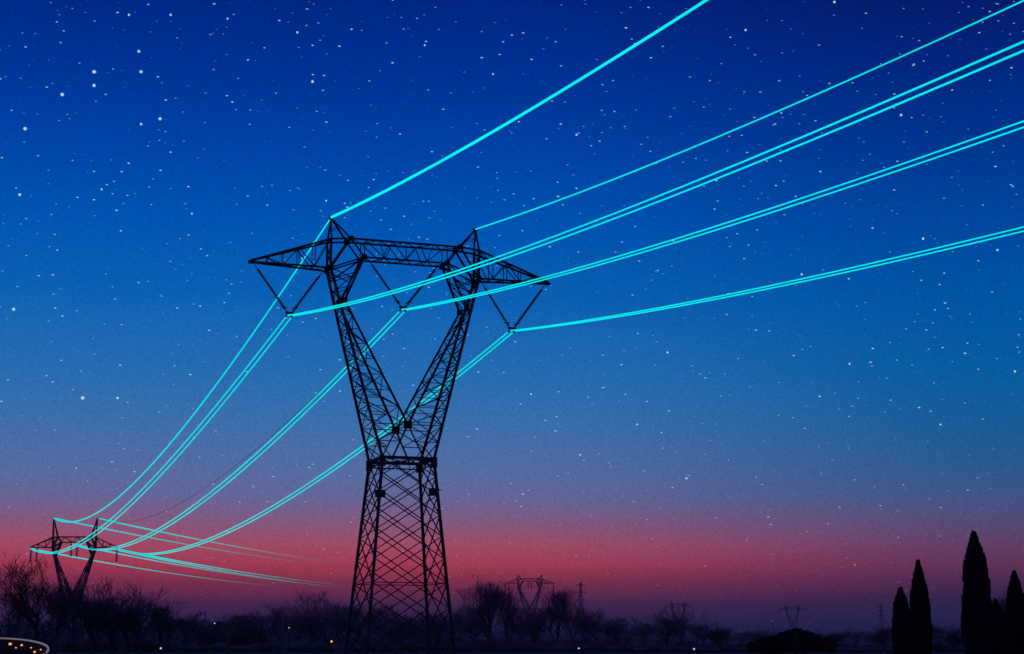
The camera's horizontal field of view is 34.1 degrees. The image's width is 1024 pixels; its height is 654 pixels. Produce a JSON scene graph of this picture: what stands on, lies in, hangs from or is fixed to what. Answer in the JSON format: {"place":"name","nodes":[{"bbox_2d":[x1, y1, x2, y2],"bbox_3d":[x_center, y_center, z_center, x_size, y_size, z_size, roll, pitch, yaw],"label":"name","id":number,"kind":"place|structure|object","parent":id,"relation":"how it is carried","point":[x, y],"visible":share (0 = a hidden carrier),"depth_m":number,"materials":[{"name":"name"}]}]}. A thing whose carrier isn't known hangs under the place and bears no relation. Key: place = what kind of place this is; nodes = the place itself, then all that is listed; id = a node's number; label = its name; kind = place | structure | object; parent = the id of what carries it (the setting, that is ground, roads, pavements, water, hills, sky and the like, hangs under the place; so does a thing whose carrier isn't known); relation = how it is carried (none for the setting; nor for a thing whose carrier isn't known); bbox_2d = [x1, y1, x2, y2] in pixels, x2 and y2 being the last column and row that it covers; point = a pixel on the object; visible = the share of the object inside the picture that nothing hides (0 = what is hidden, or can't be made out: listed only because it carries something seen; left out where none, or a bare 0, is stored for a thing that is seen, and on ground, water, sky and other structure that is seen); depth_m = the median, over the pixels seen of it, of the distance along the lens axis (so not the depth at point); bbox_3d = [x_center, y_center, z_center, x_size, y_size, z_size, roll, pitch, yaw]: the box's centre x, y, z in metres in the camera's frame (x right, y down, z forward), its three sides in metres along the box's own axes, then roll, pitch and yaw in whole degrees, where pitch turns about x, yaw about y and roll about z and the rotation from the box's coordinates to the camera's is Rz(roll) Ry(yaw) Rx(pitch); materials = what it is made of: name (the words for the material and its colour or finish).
{"place":"outdoors","nodes":[
{"label":"outdoors","id":0,"kind":"place"},
{"bbox_2d":[50,647,964,653],"bbox_3d":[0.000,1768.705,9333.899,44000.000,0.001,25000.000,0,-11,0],"label":"ground","id":1,"kind":"structure","parent":0,"point":[518,653],"depth_m":256.93,"materials":[{"name":"soil"}]},
{"bbox_2d":[0,583,47,637],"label":"bare tree","id":2,"kind":"object","parent":1,"relation":"on","point":[19,623],"visible":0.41,"depth_m":236.41,"materials":[{"name":"black plant"}]},
{"bbox_2d":[0,638,49,653],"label":"road parapet","id":3,"kind":"structure","parent":1,"relation":"on","point":[15,646],"depth_m":64.05,"materials":[{"name":"concrete"}]},
{"bbox_2d":[0,550,112,641],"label":"bare tree","id":4,"kind":"object","parent":1,"relation":"on","point":[22,594],"visible":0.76,"depth_m":230.06,"materials":[{"name":"black plant"}]},
{"bbox_2d":[40,580,93,653],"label":"bare tree","id":5,"kind":"object","parent":1,"relation":"on","point":[71,633],"visible":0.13,"depth_m":245.57,"materials":[{"name":"black plant"}]},
{"bbox_2d":[38,578,97,653],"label":"bare tree","id":6,"kind":"object","parent":1,"relation":"on","point":[60,609],"visible":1,"depth_m":224.25,"materials":[{"name":"black plant"}]},
{"bbox_2d":[29,518,117,638],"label":"transmission tower","id":7,"kind":"structure","parent":1,"relation":"on","point":[87,568],"depth_m":462.11,"materials":[{"name":"metal"}]},
{"bbox_2d":[31,548,468,591],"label":"power line","id":8,"kind":"object","parent":7,"relation":"hanging from","point":[155,570],"visible":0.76,"depth_m":516.13,"materials":[{"name":"teal metal"}]},
{"bbox_2d":[56,518,504,575],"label":"power line","id":9,"kind":"object","parent":7,"relation":"hanging from","point":[178,542],"visible":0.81,"depth_m":519.28,"materials":[{"name":"teal metal"}]},
{"bbox_2d":[80,545,523,590],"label":"power line","id":10,"kind":"object","parent":7,"relation":"hanging from","point":[193,567],"visible":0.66,"depth_m":516.61,"materials":[{"name":"teal metal"}]},
{"bbox_2d":[99,518,533,575],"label":"power line","id":11,"kind":"object","parent":7,"relation":"hanging from","point":[209,541],"visible":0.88,"depth_m":515.21,"materials":[{"name":"teal metal"}]},
{"bbox_2d":[114,549,523,592],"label":"power line","id":12,"kind":"object","parent":7,"relation":"hanging from","point":[226,571],"visible":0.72,"depth_m":514.66,"materials":[{"name":"teal metal"}]},
{"bbox_2d":[121,549,550,590],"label":"power line","id":13,"kind":"object","parent":7,"relation":"hanging from","point":[227,569],"visible":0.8,"depth_m":515.86,"materials":[{"name":"teal metal"}]},
{"bbox_2d":[70,594,129,652],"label":"bare tree","id":14,"kind":"object","parent":1,"relation":"on","point":[89,627],"visible":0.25,"depth_m":257.54,"materials":[{"name":"black plant"}]},
{"bbox_2d":[52,576,170,653],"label":"bare tree","id":15,"kind":"object","parent":1,"relation":"on","point":[108,628],"visible":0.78,"depth_m":236.62,"materials":[{"name":"black plant"}]},
{"bbox_2d":[96,598,172,653],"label":"bare tree","id":16,"kind":"object","parent":1,"relation":"on","point":[126,623],"visible":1,"depth_m":228.15,"materials":[{"name":"black plant"}]},
{"bbox_2d":[118,591,160,653],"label":"bare tree","id":17,"kind":"object","parent":1,"relation":"on","point":[140,652],"visible":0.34,"depth_m":251.35,"materials":[{"name":"black plant"}]},
{"bbox_2d":[140,596,193,653],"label":"bare tree","id":18,"kind":"object","parent":1,"relation":"on","point":[164,613],"visible":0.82,"depth_m":255.59,"materials":[{"name":"black plant"}]},
{"bbox_2d":[162,612,216,652],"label":"bare tree","id":19,"kind":"object","parent":1,"relation":"on","point":[194,624],"visible":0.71,"depth_m":275.36,"materials":[{"name":"black plant"}]},
{"bbox_2d":[181,617,236,646],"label":"bare tree","id":20,"kind":"object","parent":1,"relation":"on","point":[207,631],"visible":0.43,"depth_m":294.81,"materials":[{"name":"black plant"}]},
{"bbox_2d":[197,620,223,644],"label":"broadleaf tree","id":21,"kind":"object","parent":1,"relation":"on","point":[219,623],"visible":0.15,"depth_m":327.84,"materials":[{"name":"black plant"}]},
{"bbox_2d":[213,621,214,653],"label":"street lamp","id":22,"kind":"object","parent":1,"relation":"on","point":[214,639],"visible":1,"depth_m":221.33,"materials":[{"name":"metal"}]},
{"bbox_2d":[216,612,252,643],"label":"bare tree","id":23,"kind":"object","parent":1,"relation":"on","point":[229,629],"visible":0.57,"depth_m":304.79,"materials":[{"name":"black plant"}]},
{"bbox_2d":[212,615,267,644],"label":"broadleaf tree","id":24,"kind":"object","parent":1,"relation":"on","point":[243,637],"visible":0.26,"depth_m":322.14,"materials":[{"name":"black plant"}]},
{"bbox_2d":[223,610,287,643],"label":"bare tree","id":25,"kind":"object","parent":1,"relation":"on","point":[247,630],"visible":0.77,"depth_m":299.66,"materials":[{"name":"black plant"}]},
{"bbox_2d":[242,602,295,640],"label":"bare tree","id":26,"kind":"object","parent":1,"relation":"on","point":[274,623],"visible":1,"depth_m":293.53,"materials":[{"name":"black plant"}]},
{"bbox_2d":[267,600,322,640],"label":"bare tree","id":27,"kind":"object","parent":1,"relation":"on","point":[297,635],"visible":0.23,"depth_m":313.91,"materials":[{"name":"black plant"}]},
{"bbox_2d":[282,607,344,641],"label":"bare tree","id":28,"kind":"object","parent":1,"relation":"on","point":[312,627],"visible":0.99,"depth_m":294.64,"materials":[{"name":"black plant"}]},
{"bbox_2d":[278,589,358,641],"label":"bare tree","id":29,"kind":"object","parent":1,"relation":"on","point":[337,610],"visible":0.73,"depth_m":304.05,"materials":[{"name":"black plant"}]},
{"bbox_2d":[315,598,367,641],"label":"bare tree","id":30,"kind":"object","parent":1,"relation":"on","point":[346,611],"visible":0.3,"depth_m":324.05,"materials":[{"name":"black plant"}]},
{"bbox_2d":[323,608,391,642],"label":"bare tree","id":31,"kind":"object","parent":1,"relation":"on","point":[362,631],"visible":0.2,"depth_m":324.22,"materials":[{"name":"black plant"}]},
{"bbox_2d":[336,602,409,644],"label":"bare tree","id":32,"kind":"object","parent":1,"relation":"on","point":[379,619],"visible":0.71,"depth_m":295.24,"materials":[{"name":"black plant"}]},
{"bbox_2d":[363,613,425,641],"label":"bare tree","id":33,"kind":"object","parent":1,"relation":"on","point":[410,628],"visible":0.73,"depth_m":304.06,"materials":[{"name":"black plant"}]},
{"bbox_2d":[248,216,549,653],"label":"transmission tower","id":34,"kind":"structure","parent":1,"relation":"on","point":[380,461],"depth_m":138.04,"materials":[{"name":"weathered steel"}]},
{"bbox_2d":[30,317,285,552],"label":"power line","id":35,"kind":"object","parent":34,"relation":"hanging from","point":[176,451],"visible":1,"depth_m":193.18,"materials":[{"name":"teal metal"}]},
{"bbox_2d":[32,317,290,553],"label":"power line","id":36,"kind":"object","parent":34,"relation":"hanging from","point":[181,452],"visible":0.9,"depth_m":194.21,"materials":[{"name":"teal metal"}]},
{"bbox_2d":[53,220,329,522],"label":"power line","id":37,"kind":"object","parent":34,"relation":"hanging from","point":[210,391],"visible":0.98,"depth_m":196.87,"materials":[{"name":"teal metal"}]},
{"bbox_2d":[73,311,399,549],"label":"power line","id":38,"kind":"object","parent":34,"relation":"hanging from","point":[247,460],"visible":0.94,"depth_m":206.22,"materials":[{"name":"teal metal"}]},
{"bbox_2d":[75,312,404,550],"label":"power line","id":39,"kind":"object","parent":34,"relation":"hanging from","point":[264,450],"visible":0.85,"depth_m":197.68,"materials":[{"name":"teal metal"}]},
{"bbox_2d":[98,269,438,521],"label":"power line","id":40,"kind":"object","parent":34,"relation":"hanging from","point":[255,449],"visible":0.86,"depth_m":239.77,"materials":[{"name":"grey"}]},
{"bbox_2d":[116,332,508,553],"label":"power line","id":41,"kind":"object","parent":34,"relation":"hanging from","point":[322,473],"visible":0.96,"depth_m":214.40,"materials":[{"name":"teal metal"}]},
{"bbox_2d":[119,333,512,554],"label":"power line","id":42,"kind":"object","parent":34,"relation":"hanging from","point":[328,473],"visible":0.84,"depth_m":216.65,"materials":[{"name":"teal metal"}]},
{"bbox_2d":[331,0,707,217],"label":"power line","id":43,"kind":"object","parent":34,"relation":"attached to","point":[533,107],"visible":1,"depth_m":92.58,"materials":[{"name":"teal metal"}]},
{"bbox_2d":[287,40,1023,315],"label":"power line","id":44,"kind":"object","parent":34,"relation":"hanging from","point":[943,76],"visible":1,"depth_m":60.81,"materials":[{"name":"teal metal"}]},
{"bbox_2d":[293,49,1023,315],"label":"power line","id":45,"kind":"object","parent":34,"relation":"attached to","point":[958,78],"visible":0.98,"depth_m":61.79,"materials":[{"name":"teal metal"}]},
{"bbox_2d":[401,120,1023,309],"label":"power line","id":46,"kind":"object","parent":34,"relation":"hanging from","point":[728,221],"visible":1,"depth_m":80.94,"materials":[{"name":"teal metal"}]},
{"bbox_2d":[406,126,1023,310],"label":"power line","id":47,"kind":"object","parent":34,"relation":"hanging from","point":[731,224],"visible":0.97,"depth_m":81.59,"materials":[{"name":"teal metal"}]},
{"bbox_2d":[475,0,1023,229],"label":"power line","id":48,"kind":"object","parent":34,"relation":"attached to","point":[757,119],"visible":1,"depth_m":93.54,"materials":[{"name":"teal metal"}]},
{"bbox_2d":[510,226,1023,330],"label":"power line","id":49,"kind":"object","parent":34,"relation":"hanging from","point":[773,284],"visible":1,"depth_m":97.22,"materials":[{"name":"teal metal"}]},
{"bbox_2d":[515,230,1023,331],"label":"power line","id":50,"kind":"object","parent":34,"relation":"hanging from","point":[777,286],"visible":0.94,"depth_m":97.60,"materials":[{"name":"teal metal"}]},
{"bbox_2d":[396,604,448,639],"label":"bare tree","id":51,"kind":"object","parent":1,"relation":"on","point":[423,619],"visible":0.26,"depth_m":323.18,"materials":[{"name":"black plant"}]},
{"bbox_2d":[419,613,466,642],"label":"bare tree","id":52,"kind":"object","parent":1,"relation":"on","point":[434,629],"visible":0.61,"depth_m":313.60,"materials":[{"name":"black plant"}]},
{"bbox_2d":[433,605,478,641],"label":"bare tree","id":53,"kind":"object","parent":1,"relation":"on","point":[458,619],"visible":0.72,"depth_m":323.11,"materials":[{"name":"black plant"}]},
{"bbox_2d":[445,611,494,640],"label":"bare tree","id":54,"kind":"object","parent":1,"relation":"on","point":[470,629],"visible":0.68,"depth_m":342.78,"materials":[{"name":"black plant"}]},
{"bbox_2d":[0,603,963,646],"bbox_3d":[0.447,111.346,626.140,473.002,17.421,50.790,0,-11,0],"label":"woodland","id":55,"kind":"object","parent":1,"relation":"on","point":[547,638],"visible":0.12,"depth_m":608.28,"materials":[{"name":"black plant"}]},
{"bbox_2d":[0,619,964,652],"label":"woodland","id":56,"kind":"object","parent":1,"relation":"on","point":[102,644],"visible":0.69,"depth_m":283.05,"materials":[{"name":"black plant"}]},
{"bbox_2d":[456,573,508,642],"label":"bare tree","id":57,"kind":"object","parent":1,"relation":"on","point":[490,605],"visible":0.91,"depth_m":344.56,"materials":[{"name":"black plant"}]},
{"bbox_2d":[490,579,532,643],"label":"bare tree","id":58,"kind":"object","parent":1,"relation":"on","point":[506,610],"visible":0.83,"depth_m":353.87,"materials":[{"name":"black plant"}]},
{"bbox_2d":[494,616,546,644],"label":"bare tree","id":59,"kind":"object","parent":1,"relation":"on","point":[532,630],"visible":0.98,"depth_m":353.98,"materials":[{"name":"black plant"}]},
{"bbox_2d":[505,575,554,631],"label":"transmission tower","id":60,"kind":"structure","parent":1,"relation":"on","point":[538,585],"depth_m":869.50,"materials":[{"name":"black metal"}]},
{"bbox_2d":[519,607,548,642],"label":"bare tree","id":61,"kind":"object","parent":1,"relation":"on","point":[540,626],"visible":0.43,"depth_m":371.81,"materials":[{"name":"black plant"}]},
{"bbox_2d":[527,581,580,643],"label":"bare tree","id":62,"kind":"object","parent":1,"relation":"on","point":[553,612],"visible":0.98,"depth_m":354.05,"materials":[{"name":"black plant"}]},
{"bbox_2d":[557,596,589,645],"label":"bare tree","id":63,"kind":"object","parent":1,"relation":"on","point":[575,615],"visible":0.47,"depth_m":374.80,"materials":[{"name":"black plant"}]},
{"bbox_2d":[574,582,586,615],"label":"lattice mast","id":64,"kind":"object","parent":1,"relation":"on","point":[580,586],"visible":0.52,"depth_m":938.45,"materials":[{"name":"black metal"}]},
{"bbox_2d":[562,610,604,643],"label":"bare tree","id":65,"kind":"object","parent":1,"relation":"on","point":[587,629],"visible":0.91,"depth_m":344.00,"materials":[{"name":"black plant"}]},
{"bbox_2d":[564,607,614,641],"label":"bare tree","id":66,"kind":"object","parent":1,"relation":"on","point":[591,619],"visible":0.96,"depth_m":343.45,"materials":[{"name":"black plant"}]},
{"bbox_2d":[595,611,641,642],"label":"bare tree","id":67,"kind":"object","parent":1,"relation":"on","point":[615,631],"visible":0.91,"depth_m":354.41,"materials":[{"name":"black plant"}]},
{"bbox_2d":[617,619,661,646],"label":"bare tree","id":68,"kind":"object","parent":1,"relation":"on","point":[643,634],"visible":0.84,"depth_m":372.97,"materials":[{"name":"black plant"}]},
{"bbox_2d":[644,611,692,644],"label":"bare tree","id":69,"kind":"object","parent":1,"relation":"on","point":[670,630],"visible":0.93,"depth_m":382.52,"materials":[{"name":"black plant"}]},
{"bbox_2d":[639,605,711,645],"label":"bare tree","id":70,"kind":"object","parent":1,"relation":"on","point":[671,617],"visible":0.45,"depth_m":394.55,"materials":[{"name":"black plant"}]},
{"bbox_2d":[663,602,692,636],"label":"transmission tower","id":71,"kind":"structure","parent":1,"relation":"on","point":[684,607],"depth_m":1429.76,"materials":[{"name":"black metal"}]},
{"bbox_2d":[687,620,727,645],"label":"bare tree","id":72,"kind":"object","parent":1,"relation":"on","point":[700,633],"visible":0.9,"depth_m":392.82,"materials":[{"name":"black plant"}]},
{"bbox_2d":[697,626,740,645],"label":"bare tree","id":73,"kind":"object","parent":1,"relation":"on","point":[723,636],"visible":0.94,"depth_m":392.29,"materials":[{"name":"black plant"}]},
{"bbox_2d":[714,627,769,647],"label":"bare tree","id":74,"kind":"object","parent":1,"relation":"on","point":[746,632],"visible":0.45,"depth_m":412.19,"materials":[{"name":"black plant"}]},
{"bbox_2d":[737,630,781,640],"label":"bare tree","id":75,"kind":"object","parent":1,"relation":"on","point":[758,635],"visible":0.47,"depth_m":392.83,"materials":[{"name":"black plant"}]},
{"bbox_2d":[745,636,791,653],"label":"broadleaf tree","id":76,"kind":"object","parent":1,"relation":"on","point":[759,645],"visible":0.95,"depth_m":255.22,"materials":[{"name":"black plant"}]},
{"bbox_2d":[778,604,804,630],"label":"transmission tower","id":77,"kind":"structure","parent":1,"relation":"on","point":[788,616],"depth_m":1537.34,"materials":[{"name":"black metal"}]},
{"bbox_2d":[763,628,838,653],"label":"broadleaf tree","id":78,"kind":"object","parent":1,"relation":"on","point":[796,640],"visible":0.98,"depth_m":253.96,"materials":[{"name":"black plant"}]},
{"bbox_2d":[817,631,853,647],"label":"bare tree","id":79,"kind":"object","parent":1,"relation":"on","point":[838,637],"visible":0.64,"depth_m":391.38,"materials":[{"name":"black plant"}]},
{"bbox_2d":[837,628,869,648],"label":"bare tree","id":80,"kind":"object","parent":1,"relation":"on","point":[849,636],"visible":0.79,"depth_m":392.60,"materials":[{"name":"black plant"}]},
{"bbox_2d":[853,630,892,646],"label":"bare tree","id":81,"kind":"object","parent":1,"relation":"on","point":[873,640],"visible":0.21,"depth_m":383.82,"materials":[{"name":"black plant"}]},
{"bbox_2d":[861,624,892,653],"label":"bare tree","id":82,"kind":"object","parent":1,"relation":"on","point":[883,638],"visible":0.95,"depth_m":255.19,"materials":[{"name":"black plant"}]},
{"bbox_2d":[877,604,884,630],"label":"lattice mast","id":83,"kind":"object","parent":1,"relation":"on","point":[880,615],"visible":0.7,"depth_m":1379.64,"materials":[{"name":"black metal"}]},
{"bbox_2d":[890,586,913,653],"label":"cypress tree","id":84,"kind":"object","parent":1,"relation":"on","point":[902,633],"visible":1,"depth_m":156.87,"materials":[{"name":"black plant"}]},
{"bbox_2d":[909,559,932,653],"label":"cypress tree","id":85,"kind":"object","parent":1,"relation":"on","point":[920,610],"visible":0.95,"depth_m":161.96,"materials":[{"name":"black plant"}]},
{"bbox_2d":[932,621,961,651],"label":"bare tree","id":86,"kind":"object","parent":1,"relation":"on","point":[939,632],"visible":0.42,"depth_m":284.80,"materials":[{"name":"black plant"}]},
{"bbox_2d":[936,630,963,652],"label":"bare tree","id":87,"kind":"object","parent":1,"relation":"on","point":[953,638],"visible":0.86,"depth_m":265.22,"materials":[{"name":"black plant"}]},
{"bbox_2d":[960,530,996,653],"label":"cypress tree","id":88,"kind":"object","parent":1,"relation":"on","point":[978,619],"visible":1,"depth_m":147.18,"materials":[{"name":"black plant"}]},
{"bbox_2d":[992,598,1001,653],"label":"cypress tree","id":89,"kind":"object","parent":1,"relation":"on","point":[995,603],"visible":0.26,"depth_m":155.12,"materials":[{"name":"black plant"}]},
{"bbox_2d":[991,589,1006,612],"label":"bare tree","id":90,"kind":"object","parent":1,"relation":"on","point":[1003,601],"visible":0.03,"depth_m":255.31,"materials":[{"name":"black plant"}]},
{"bbox_2d":[1005,570,1023,653],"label":"cypress tree","id":91,"kind":"object","parent":1,"relation":"on","point":[1014,604],"visible":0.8,"depth_m":152.26,"materials":[{"name":"black plant"}]},
{"bbox_2d":[0,0,1023,634],"label":"sky","id":92,"kind":"structure","parent":0,"point":[745,457],"materials":[{"name":"blue"}]}
]}

